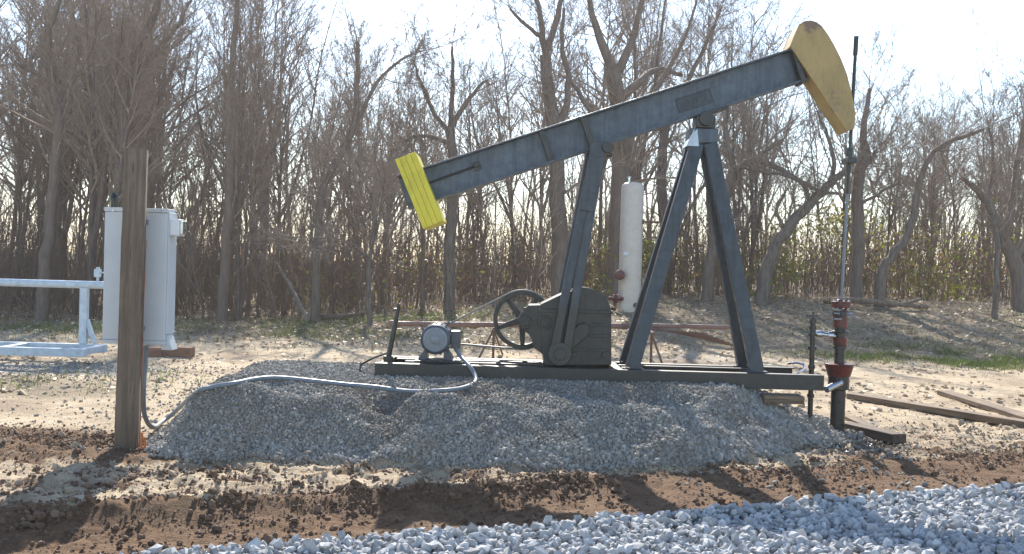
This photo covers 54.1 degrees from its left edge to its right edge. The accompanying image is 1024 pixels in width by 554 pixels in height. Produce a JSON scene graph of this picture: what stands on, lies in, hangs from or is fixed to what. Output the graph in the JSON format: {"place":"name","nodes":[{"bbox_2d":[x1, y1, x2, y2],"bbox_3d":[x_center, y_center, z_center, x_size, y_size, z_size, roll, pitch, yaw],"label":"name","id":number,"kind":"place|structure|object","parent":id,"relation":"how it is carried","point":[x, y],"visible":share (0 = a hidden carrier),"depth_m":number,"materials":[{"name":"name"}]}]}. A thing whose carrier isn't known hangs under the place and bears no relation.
{"place":"outdoors","nodes":[
{"label":"outdoors","id":0,"kind":"place"},
{"bbox_2d":[0,352,995,491],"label":"scattered gravel","id":1,"kind":"structure","parent":0,"point":[57,365],"depth_m":12.07,"materials":[{"name":"gravel"}]},
{"bbox_2d":[0,256,1023,553],"bbox_3d":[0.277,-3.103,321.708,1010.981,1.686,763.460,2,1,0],"label":"ground","id":2,"kind":"structure","parent":0,"point":[992,384],"depth_m":8.98,"materials":[{"name":"soil"}]},
{"bbox_2d":[0,113,51,305],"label":"sapling","id":3,"kind":"object","parent":2,"relation":"on","point":[21,170],"visible":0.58,"depth_m":32.62,"materials":[{"name":"brown plant"}]},
{"bbox_2d":[1,68,62,301],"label":"sapling","id":4,"kind":"object","parent":2,"relation":"on","point":[24,128],"visible":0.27,"depth_m":34.18,"materials":[{"name":"brown plant"}]},
{"bbox_2d":[0,0,84,235],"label":"bare tree","id":5,"kind":"object","parent":2,"relation":"on","point":[30,69],"visible":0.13,"depth_m":37.13,"materials":[{"name":"brown plant"}]},
{"bbox_2d":[18,108,72,313],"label":"sapling","id":6,"kind":"object","parent":2,"relation":"on","point":[42,203],"visible":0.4,"depth_m":28.45,"materials":[{"name":"brown plant"}]},
{"bbox_2d":[0,267,106,356],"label":"pipe manifold","id":7,"kind":"object","parent":2,"relation":"on","point":[82,348],"visible":0.98,"depth_m":15.16,"materials":[{"name":"white paint"}]},
{"bbox_2d":[0,0,109,292],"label":"bare tree","id":8,"kind":"object","parent":2,"relation":"on","point":[16,186],"visible":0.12,"depth_m":38.27,"materials":[{"name":"brown plant"}]},
{"bbox_2d":[21,6,128,314],"bbox_3d":[-12.046,-3.466,27.766,2.976,9.422,2.407,1,1,-44],"label":"sapling","id":9,"kind":"object","parent":2,"relation":"on","point":[79,198],"visible":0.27,"depth_m":27.73,"materials":[{"name":"brown plant"}]},
{"bbox_2d":[0,0,152,304],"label":"bare tree","id":10,"kind":"object","parent":2,"relation":"on","point":[13,129],"visible":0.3,"depth_m":33.02,"materials":[{"name":"brown plant"}]},
{"bbox_2d":[0,0,158,321],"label":"bare tree","id":11,"kind":"object","parent":2,"relation":"on","point":[44,273],"visible":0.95,"depth_m":24.48,"materials":[{"name":"brown plant"}]},
{"bbox_2d":[0,0,189,318],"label":"bare tree","id":12,"kind":"object","parent":2,"relation":"on","point":[94,217],"visible":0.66,"depth_m":25.52,"materials":[{"name":"brown plant"}]},
{"bbox_2d":[0,0,202,300],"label":"bare tree","id":13,"kind":"object","parent":2,"relation":"on","point":[35,119],"visible":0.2,"depth_m":33.85,"materials":[{"name":"brown plant"}]},
{"bbox_2d":[10,0,198,312],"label":"bare tree","id":14,"kind":"object","parent":2,"relation":"on","point":[84,194],"visible":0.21,"depth_m":29.89,"materials":[{"name":"brown plant"}]},
{"bbox_2d":[33,0,182,254],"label":"bare tree","id":15,"kind":"object","parent":2,"relation":"on","point":[100,158],"visible":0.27,"depth_m":26.91,"materials":[{"name":"grey plant"}]},
{"bbox_2d":[40,0,179,310],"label":"bare tree","id":16,"kind":"object","parent":2,"relation":"on","point":[106,190],"visible":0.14,"depth_m":29.49,"materials":[{"name":"grey plant"}]},
{"bbox_2d":[114,148,148,449],"bbox_3d":[-3.201,0.314,8.431,0.220,2.764,0.198,1,1,-17],"label":"utility post","id":17,"kind":"object","parent":2,"relation":"on","point":[128,402],"visible":0.89,"depth_m":8.34,"materials":[{"name":"brown wood"}]},
{"bbox_2d":[101,193,186,349],"bbox_3d":[-3.178,-0.050,8.648,0.677,1.346,0.295,2,1,0],"label":"electrical box","id":18,"kind":"object","parent":17,"relation":"attached to","point":[165,228],"visible":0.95,"depth_m":8.60,"materials":[{"name":"grey metal"}]},
{"bbox_2d":[166,212,176,334],"bbox_3d":[-2.955,-0.031,8.700,0.013,1.049,0.190,2,1,0],"label":"door","id":19,"kind":"structure","parent":18,"relation":"in","point":[172,240],"depth_m":8.67,"materials":[{"name":"grey metal"}]},
{"bbox_2d":[74,0,220,207],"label":"bare tree","id":20,"kind":"object","parent":2,"relation":"on","point":[123,114],"visible":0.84,"depth_m":24.87,"materials":[{"name":"grey plant"}]},
{"bbox_2d":[90,0,211,202],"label":"bare tree","id":21,"kind":"object","parent":2,"relation":"on","point":[135,81],"visible":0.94,"depth_m":24.57,"materials":[{"name":"grey plant"}]},
{"bbox_2d":[43,0,281,208],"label":"bare tree","id":22,"kind":"object","parent":2,"relation":"on","point":[199,91],"visible":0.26,"depth_m":33.79,"materials":[{"name":"grey plant"}]},
{"bbox_2d":[112,0,229,200],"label":"bare tree","id":23,"kind":"object","parent":2,"relation":"on","point":[201,45],"visible":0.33,"depth_m":35.92,"materials":[{"name":"grey plant"}]},
{"bbox_2d":[147,118,219,314],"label":"sapling","id":24,"kind":"object","parent":2,"relation":"on","point":[192,203],"visible":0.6,"depth_m":28.20,"materials":[{"name":"brown plant"}]},
{"bbox_2d":[149,68,222,303],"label":"sapling","id":25,"kind":"object","parent":2,"relation":"on","point":[181,167],"visible":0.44,"depth_m":30.31,"materials":[{"name":"brown plant"}]},
{"bbox_2d":[149,0,223,204],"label":"bare tree","id":26,"kind":"object","parent":2,"relation":"on","point":[184,76],"visible":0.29,"depth_m":35.25,"materials":[{"name":"grey plant"}]},
{"bbox_2d":[149,73,247,319],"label":"sapling","id":27,"kind":"object","parent":2,"relation":"on","point":[192,241],"visible":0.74,"depth_m":26.04,"materials":[{"name":"brown plant"}]},
{"bbox_2d":[165,0,254,303],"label":"bare tree","id":28,"kind":"object","parent":2,"relation":"on","point":[204,195],"visible":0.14,"depth_m":35.93,"materials":[{"name":"grey plant"}]},
{"bbox_2d":[152,0,286,296],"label":"bare tree","id":29,"kind":"object","parent":2,"relation":"on","point":[195,96],"visible":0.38,"depth_m":31.09,"materials":[{"name":"grey plant"}]},
{"bbox_2d":[173,0,275,321],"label":"bare tree","id":30,"kind":"object","parent":2,"relation":"on","point":[223,287],"visible":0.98,"depth_m":24.68,"materials":[{"name":"grey plant"}]},
{"bbox_2d":[175,0,320,303],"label":"bare tree","id":31,"kind":"object","parent":2,"relation":"on","point":[224,38],"visible":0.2,"depth_m":34.42,"materials":[{"name":"grey plant"}]},
{"bbox_2d":[199,0,300,317],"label":"bare tree","id":32,"kind":"object","parent":2,"relation":"on","point":[251,232],"visible":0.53,"depth_m":27.84,"materials":[{"name":"grey plant"}]},
{"bbox_2d":[215,32,296,317],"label":"sapling","id":33,"kind":"object","parent":2,"relation":"on","point":[257,211],"visible":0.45,"depth_m":27.08,"materials":[{"name":"brown plant"}]},
{"bbox_2d":[210,0,311,321],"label":"bare tree","id":34,"kind":"object","parent":2,"relation":"on","point":[239,194],"visible":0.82,"depth_m":25.24,"materials":[{"name":"grey plant"}]},
{"bbox_2d":[223,8,304,320],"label":"sapling","id":35,"kind":"object","parent":2,"relation":"on","point":[251,215],"visible":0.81,"depth_m":25.82,"materials":[{"name":"brown plant"}]},
{"bbox_2d":[200,0,341,302],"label":"bare tree","id":36,"kind":"object","parent":2,"relation":"on","point":[276,83],"visible":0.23,"depth_m":35.46,"materials":[{"name":"grey plant"}]},
{"bbox_2d":[234,144,308,318],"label":"sapling","id":37,"kind":"object","parent":2,"relation":"on","point":[270,258],"visible":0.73,"depth_m":26.50,"materials":[{"name":"brown plant"}]},
{"bbox_2d":[197,0,360,316],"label":"bare tree","id":38,"kind":"object","parent":2,"relation":"on","point":[279,182],"visible":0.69,"depth_m":28.17,"materials":[{"name":"grey plant"}]},
{"bbox_2d":[222,0,342,305],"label":"bare tree","id":39,"kind":"object","parent":2,"relation":"on","point":[261,98],"visible":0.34,"depth_m":34.34,"materials":[{"name":"grey plant"}]},
{"bbox_2d":[240,33,338,309],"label":"bare tree","id":40,"kind":"object","parent":2,"relation":"on","point":[294,194],"visible":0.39,"depth_m":33.25,"materials":[{"name":"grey plant"}]},
{"bbox_2d":[245,0,348,261],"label":"bare tree","id":41,"kind":"object","parent":2,"relation":"on","point":[286,73],"visible":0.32,"depth_m":38.68,"materials":[{"name":"grey plant"}]},
{"bbox_2d":[265,33,338,243],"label":"bare tree","id":42,"kind":"object","parent":2,"relation":"on","point":[308,168],"visible":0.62,"depth_m":29.32,"materials":[{"name":"grey plant"}]},
{"bbox_2d":[287,49,364,313],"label":"sapling","id":43,"kind":"object","parent":2,"relation":"on","point":[337,266],"visible":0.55,"depth_m":29.04,"materials":[{"name":"brown plant"}]},
{"bbox_2d":[277,14,388,307],"bbox_3d":[-5.473,-3.409,31.091,3.599,9.382,3.995,2,1,11],"label":"bare tree","id":44,"kind":"object","parent":2,"relation":"on","point":[334,126],"visible":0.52,"depth_m":31.14,"materials":[{"name":"grey plant"}]},
{"bbox_2d":[229,64,445,324],"bbox_3d":[-4.054,-1.903,24.047,5.188,6.262,2.428,1,1,-9],"label":"bare tree","id":45,"kind":"object","parent":2,"relation":"on","point":[368,188],"visible":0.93,"depth_m":23.88,"materials":[{"name":"grey plant"}]},
{"bbox_2d":[275,44,433,303],"bbox_3d":[-4.845,-3.410,33.880,5.039,9.098,4.669,1,1,-43],"label":"bare tree","id":46,"kind":"object","parent":2,"relation":"on","point":[359,180],"visible":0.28,"depth_m":33.81,"materials":[{"name":"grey plant"}]},
{"bbox_2d":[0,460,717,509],"bbox_3d":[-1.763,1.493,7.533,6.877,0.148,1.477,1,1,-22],"label":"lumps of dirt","id":47,"kind":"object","parent":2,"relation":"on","point":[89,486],"visible":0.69,"depth_m":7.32,"materials":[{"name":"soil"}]},
{"bbox_2d":[326,18,395,308],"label":"bare tree","id":48,"kind":"object","parent":2,"relation":"on","point":[350,172],"visible":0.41,"depth_m":33.04,"materials":[{"name":"grey plant"}]},
{"bbox_2d":[329,60,408,313],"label":"bare tree","id":49,"kind":"object","parent":2,"relation":"on","point":[376,259],"visible":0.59,"depth_m":27.93,"materials":[{"name":"grey plant"}]},
{"bbox_2d":[291,0,505,321],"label":"bare tree","id":50,"kind":"object","parent":2,"relation":"on","point":[357,113],"visible":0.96,"depth_m":25.50,"materials":[{"name":"grey plant"}]},
{"bbox_2d":[370,65,441,313],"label":"bare tree","id":51,"kind":"object","parent":2,"relation":"on","point":[390,251],"visible":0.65,"depth_m":26.76,"materials":[{"name":"grey plant"}]},
{"bbox_2d":[372,48,442,308],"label":"bare tree","id":52,"kind":"object","parent":2,"relation":"on","point":[417,299],"visible":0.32,"depth_m":29.76,"materials":[{"name":"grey plant"}]},
{"bbox_2d":[350,47,473,312],"bbox_3d":[-2.445,-2.584,27.035,4.071,7.350,3.772,2,1,17],"label":"bare tree","id":53,"kind":"object","parent":2,"relation":"on","point":[422,306],"visible":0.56,"depth_m":27.20,"materials":[{"name":"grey plant"}]},
{"bbox_2d":[316,0,555,311],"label":"bare tree","id":54,"kind":"object","parent":2,"relation":"on","point":[448,243],"visible":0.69,"depth_m":27.37,"materials":[{"name":"grey plant"}]},
{"bbox_2d":[412,52,538,294],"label":"bare tree","id":55,"kind":"object","parent":2,"relation":"on","point":[469,134],"visible":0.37,"depth_m":38.47,"materials":[{"name":"brown plant"}]},
{"bbox_2d":[425,0,543,297],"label":"bare tree","id":56,"kind":"object","parent":2,"relation":"on","point":[497,111],"visible":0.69,"depth_m":32.87,"materials":[{"name":"brown plant"}]},
{"bbox_2d":[465,101,526,306],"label":"sapling","id":57,"kind":"object","parent":2,"relation":"on","point":[495,236],"visible":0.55,"depth_m":28.04,"materials":[{"name":"brown plant"}]},
{"bbox_2d":[0,7,1022,290],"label":"forest","id":58,"kind":"object","parent":2,"relation":"on","point":[912,87],"visible":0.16,"depth_m":60.76,"materials":[{"name":"brown plant"}]},
{"bbox_2d":[0,110,1023,321],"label":"undergrowth","id":59,"kind":"object","parent":2,"relation":"on","point":[405,281],"visible":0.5,"depth_m":31.05,"materials":[{"name":"green leaves"},{"name":"dry grass"}]},
{"bbox_2d":[0,289,1023,374],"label":"leaf litter","id":60,"kind":"object","parent":2,"relation":"on","point":[1006,302],"visible":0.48,"depth_m":24.16,"materials":[{"name":"plant"}]},
{"bbox_2d":[0,295,1023,397],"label":"grass","id":61,"kind":"structure","parent":2,"relation":"on","point":[986,362],"depth_m":20.87,"materials":[{"name":"plant"}]},
{"bbox_2d":[0,366,1023,506],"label":"clods of dry dirt","id":62,"kind":"object","parent":2,"relation":"on","point":[112,479],"visible":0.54,"depth_m":7.91,"materials":[{"name":"soil"}]},
{"bbox_2d":[0,321,1023,413],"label":"straw","id":63,"kind":"object","parent":2,"relation":"on","point":[818,407],"visible":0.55,"depth_m":16.16,"materials":[{"name":"plant"}]},
{"bbox_2d":[0,416,1023,553],"bbox_3d":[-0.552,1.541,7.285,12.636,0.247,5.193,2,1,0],"label":"clods of dirt","id":64,"kind":"object","parent":2,"relation":"on","point":[545,481],"visible":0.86,"depth_m":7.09,"materials":[{"name":"soil"}]},
{"bbox_2d":[0,189,1023,322],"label":"leaves","id":65,"kind":"object","parent":2,"relation":"on","point":[358,232],"depth_m":29.45,"materials":[{"name":"plant"}]},
{"bbox_2d":[486,139,548,300],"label":"sapling","id":66,"kind":"object","parent":2,"relation":"on","point":[514,246],"visible":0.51,"depth_m":30.76,"materials":[{"name":"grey plant"}]},
{"bbox_2d":[505,70,584,301],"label":"sapling","id":67,"kind":"object","parent":2,"relation":"on","point":[543,239],"visible":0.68,"depth_m":27.47,"materials":[{"name":"brown plant"}]},
{"bbox_2d":[518,0,600,288],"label":"bare tree","id":68,"kind":"object","parent":2,"relation":"on","point":[571,12],"visible":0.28,"depth_m":39.91,"materials":[{"name":"brown plant"}]},
{"bbox_2d":[485,0,636,296],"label":"bare tree","id":69,"kind":"object","parent":2,"relation":"on","point":[558,258],"visible":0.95,"depth_m":27.80,"materials":[{"name":"brown plant"}]},
{"bbox_2d":[478,327,662,362],"bbox_3d":[0.996,1.190,17.541,3.204,0.630,1.552,2,1,0],"label":"pipe rack","id":70,"kind":"object","parent":2,"relation":"on","point":[493,334],"visible":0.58,"depth_m":17.00,"materials":[{"name":"metal"}]},
{"bbox_2d":[390,320,620,327],"bbox_3d":[-0.100,0.829,17.148,3.963,0.170,0.136,2,1,-3],"label":"steel pipe","id":71,"kind":"object","parent":70,"relation":"on","point":[457,324],"visible":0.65,"depth_m":17.09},
{"bbox_2d":[488,0,677,288],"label":"bare tree","id":72,"kind":"object","parent":2,"relation":"on","point":[603,107],"visible":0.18,"depth_m":38.41,"materials":[{"name":"brown plant"}]},
{"bbox_2d":[180,187,1023,313],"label":"green leaves","id":73,"kind":"object","parent":2,"relation":"on","point":[951,289],"visible":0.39,"depth_m":30.23,"materials":[{"name":"green plant"}]},
{"bbox_2d":[496,0,749,298],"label":"bare tree","id":74,"kind":"object","parent":2,"relation":"on","point":[618,92],"visible":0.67,"depth_m":29.27,"materials":[{"name":"grey plant"}]},
{"bbox_2d":[521,0,729,180],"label":"bare tree","id":75,"kind":"object","parent":2,"relation":"on","point":[634,51],"visible":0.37,"depth_m":37.34,"materials":[{"name":"brown plant"}]},
{"bbox_2d":[608,177,658,311],"bbox_3d":[3.115,-0.832,25.972,1.268,3.520,0.647,1,1,-12],"label":"separator vessel","id":76,"kind":"object","parent":2,"relation":"on","point":[627,274],"visible":0.91,"depth_m":25.74,"materials":[{"name":"beige paint"}]},
{"bbox_2d":[609,0,722,189],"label":"bare tree","id":77,"kind":"object","parent":2,"relation":"on","point":[642,152],"visible":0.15,"depth_m":40.96,"materials":[{"name":"brown plant"}]},
{"bbox_2d":[605,0,761,294],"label":"bare tree","id":78,"kind":"object","parent":2,"relation":"on","point":[661,139],"visible":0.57,"depth_m":31.83,"materials":[{"name":"brown plant"}]},
{"bbox_2d":[606,0,774,289],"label":"bare tree","id":79,"kind":"object","parent":2,"relation":"on","point":[666,81],"visible":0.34,"depth_m":35.59,"materials":[{"name":"brown plant"}]},
{"bbox_2d":[668,0,741,246],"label":"bare tree","id":80,"kind":"object","parent":2,"relation":"on","point":[709,63],"visible":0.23,"depth_m":35.51,"materials":[{"name":"brown plant"}]},
{"bbox_2d":[656,0,836,291],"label":"bare tree","id":81,"kind":"object","parent":2,"relation":"on","point":[761,55],"visible":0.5,"depth_m":32.05,"materials":[{"name":"brown plant"}]},
{"bbox_2d":[704,0,796,238],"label":"bare tree","id":82,"kind":"object","parent":2,"relation":"on","point":[754,17],"visible":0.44,"depth_m":33.38,"materials":[{"name":"grey plant"}]},
{"bbox_2d":[652,33,927,305],"bbox_3d":[7.504,-2.969,27.374,7.290,7.701,3.458,2,1,0],"label":"bare tree","id":83,"kind":"object","parent":2,"relation":"on","point":[765,276],"visible":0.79,"depth_m":27.37,"materials":[{"name":"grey plant"}]},
{"bbox_2d":[683,14,937,301],"bbox_3d":[8.119,-3.313,28.609,7.082,8.385,3.253,1,1,-10],"label":"bare tree","id":84,"kind":"object","parent":2,"relation":"on","point":[709,269],"visible":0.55,"depth_m":28.36,"materials":[{"name":"brown plant"}]},
{"bbox_2d":[806,299,853,431],"bbox_3d":[3.248,0.941,10.184,0.467,1.434,0.316,1,1,-26],"label":"wellhead","id":85,"kind":"object","parent":2,"relation":"on","point":[839,370],"visible":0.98,"depth_m":10.16,"materials":[{"name":"red paint"}]},
{"bbox_2d":[840,36,858,298],"bbox_3d":[3.427,-1.079,10.186,0.102,2.726,0.066,2,1,0],"label":"polished rod","id":86,"kind":"object","parent":85,"relation":"attached to","point":[855,54],"visible":0.89,"depth_m":10.17,"materials":[{"name":"metal"}]},
{"bbox_2d":[773,61,907,294],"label":"bare tree","id":87,"kind":"object","parent":2,"relation":"on","point":[842,187],"visible":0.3,"depth_m":31.53,"materials":[{"name":"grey plant"}]},
{"bbox_2d":[823,297,928,308],"bbox_3d":[9.603,0.679,26.749,2.724,0.254,1.029,2,1,29],"label":"fallen log","id":88,"kind":"object","parent":2,"relation":"on","point":[872,301],"visible":0.87,"depth_m":26.46,"materials":[{"name":"wood"}]},
{"bbox_2d":[807,17,960,297],"bbox_3d":[10.468,-3.175,27.991,4.950,8.055,3.248,2,1,0],"label":"bare tree","id":89,"kind":"object","parent":2,"relation":"on","point":[858,252],"visible":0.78,"depth_m":27.89,"materials":[{"name":"grey plant"}]},
{"bbox_2d":[827,89,961,297],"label":"bare tree","id":90,"kind":"object","parent":2,"relation":"on","point":[890,226],"visible":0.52,"depth_m":29.83,"materials":[{"name":"grey plant"}]},
{"bbox_2d":[856,72,945,289],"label":"bare tree","id":91,"kind":"object","parent":2,"relation":"on","point":[905,113],"visible":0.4,"depth_m":41.33,"materials":[{"name":"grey plant"}]},
{"bbox_2d":[839,72,1023,306],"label":"bare tree","id":92,"kind":"object","parent":2,"relation":"on","point":[885,263],"visible":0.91,"depth_m":26.91,"materials":[{"name":"grey plant"}]},
{"bbox_2d":[847,393,1023,427],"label":"plank","id":93,"kind":"object","parent":2,"relation":"on","point":[967,414],"visible":1,"depth_m":11.93,"materials":[{"name":"brown wood"}]},
{"bbox_2d":[881,71,1000,296],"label":"bare tree","id":94,"kind":"object","parent":2,"relation":"on","point":[934,189],"visible":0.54,"depth_m":32.41,"materials":[{"name":"grey plant"}]},
{"bbox_2d":[874,80,1020,284],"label":"bare tree","id":95,"kind":"object","parent":2,"relation":"on","point":[948,125],"visible":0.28,"depth_m":40.02,"materials":[{"name":"grey plant"}]},
{"bbox_2d":[915,57,1000,299],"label":"sapling","id":96,"kind":"object","parent":2,"relation":"on","point":[949,178],"visible":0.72,"depth_m":31.18,"materials":[{"name":"brown plant"}]},
{"bbox_2d":[902,38,1023,311],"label":"bare tree","id":97,"kind":"object","parent":2,"relation":"on","point":[1012,253],"visible":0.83,"depth_m":26.88,"materials":[{"name":"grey plant"}]},
{"bbox_2d":[921,73,1023,296],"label":"bare tree","id":98,"kind":"object","parent":2,"relation":"on","point":[982,152],"visible":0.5,"depth_m":35.11,"materials":[{"name":"grey plant"}]},
{"bbox_2d":[931,8,1023,318],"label":"bare tree","id":99,"kind":"object","parent":2,"relation":"on","point":[996,282],"visible":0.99,"depth_m":25.41,"materials":[{"name":"grey plant"}]},
{"bbox_2d":[937,390,1023,418],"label":"plank","id":100,"kind":"object","parent":2,"relation":"on","point":[989,406],"visible":1,"depth_m":12.67,"materials":[{"name":"brown wood"}]},
{"bbox_2d":[958,79,1023,297],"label":"bare tree","id":101,"kind":"object","parent":2,"relation":"on","point":[1011,157],"visible":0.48,"depth_m":34.48,"materials":[{"name":"grey plant"}]},
{"bbox_2d":[0,0,1023,275],"label":"sky","id":102,"kind":"structure","parent":0,"point":[946,30],"materials":[{"name":"white"}]},
{"bbox_2d":[92,359,958,490],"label":"gravel","id":103,"kind":"structure","parent":0,"point":[773,429],"depth_m":8.45,"materials":[{"name":"gravel"}]},
{"bbox_2d":[141,346,477,429],"bbox_3d":[-1.820,1.051,9.264,3.044,0.846,1.446,2,1,-6],"label":"conduit","id":104,"kind":"object","parent":103,"relation":"on","point":[149,424],"visible":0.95,"depth_m":9.06,"materials":[{"name":"plastic"}]},
{"bbox_2d":[359,20,856,390],"bbox_3d":[0.986,-0.774,10.191,4.944,3.699,0.800,2,1,0],"label":"pumpjack","id":105,"kind":"object","parent":103,"relation":"on","point":[567,328],"visible":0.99,"depth_m":10.02,"materials":[{"name":"metal"}]},
{"bbox_2d":[845,422,905,442],"bbox_3d":[3.622,1.562,10.083,0.160,0.090,0.846,1,-1,-16],"label":"plank","id":106,"kind":"object","parent":103,"relation":"on","point":[881,434],"visible":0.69,"depth_m":9.90,"materials":[{"name":"wood"}]},
{"bbox_2d":[100,481,1023,553],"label":"road gravel","id":107,"kind":"structure","parent":0,"point":[898,522],"depth_m":5.91,"materials":[{"name":"gravel"}]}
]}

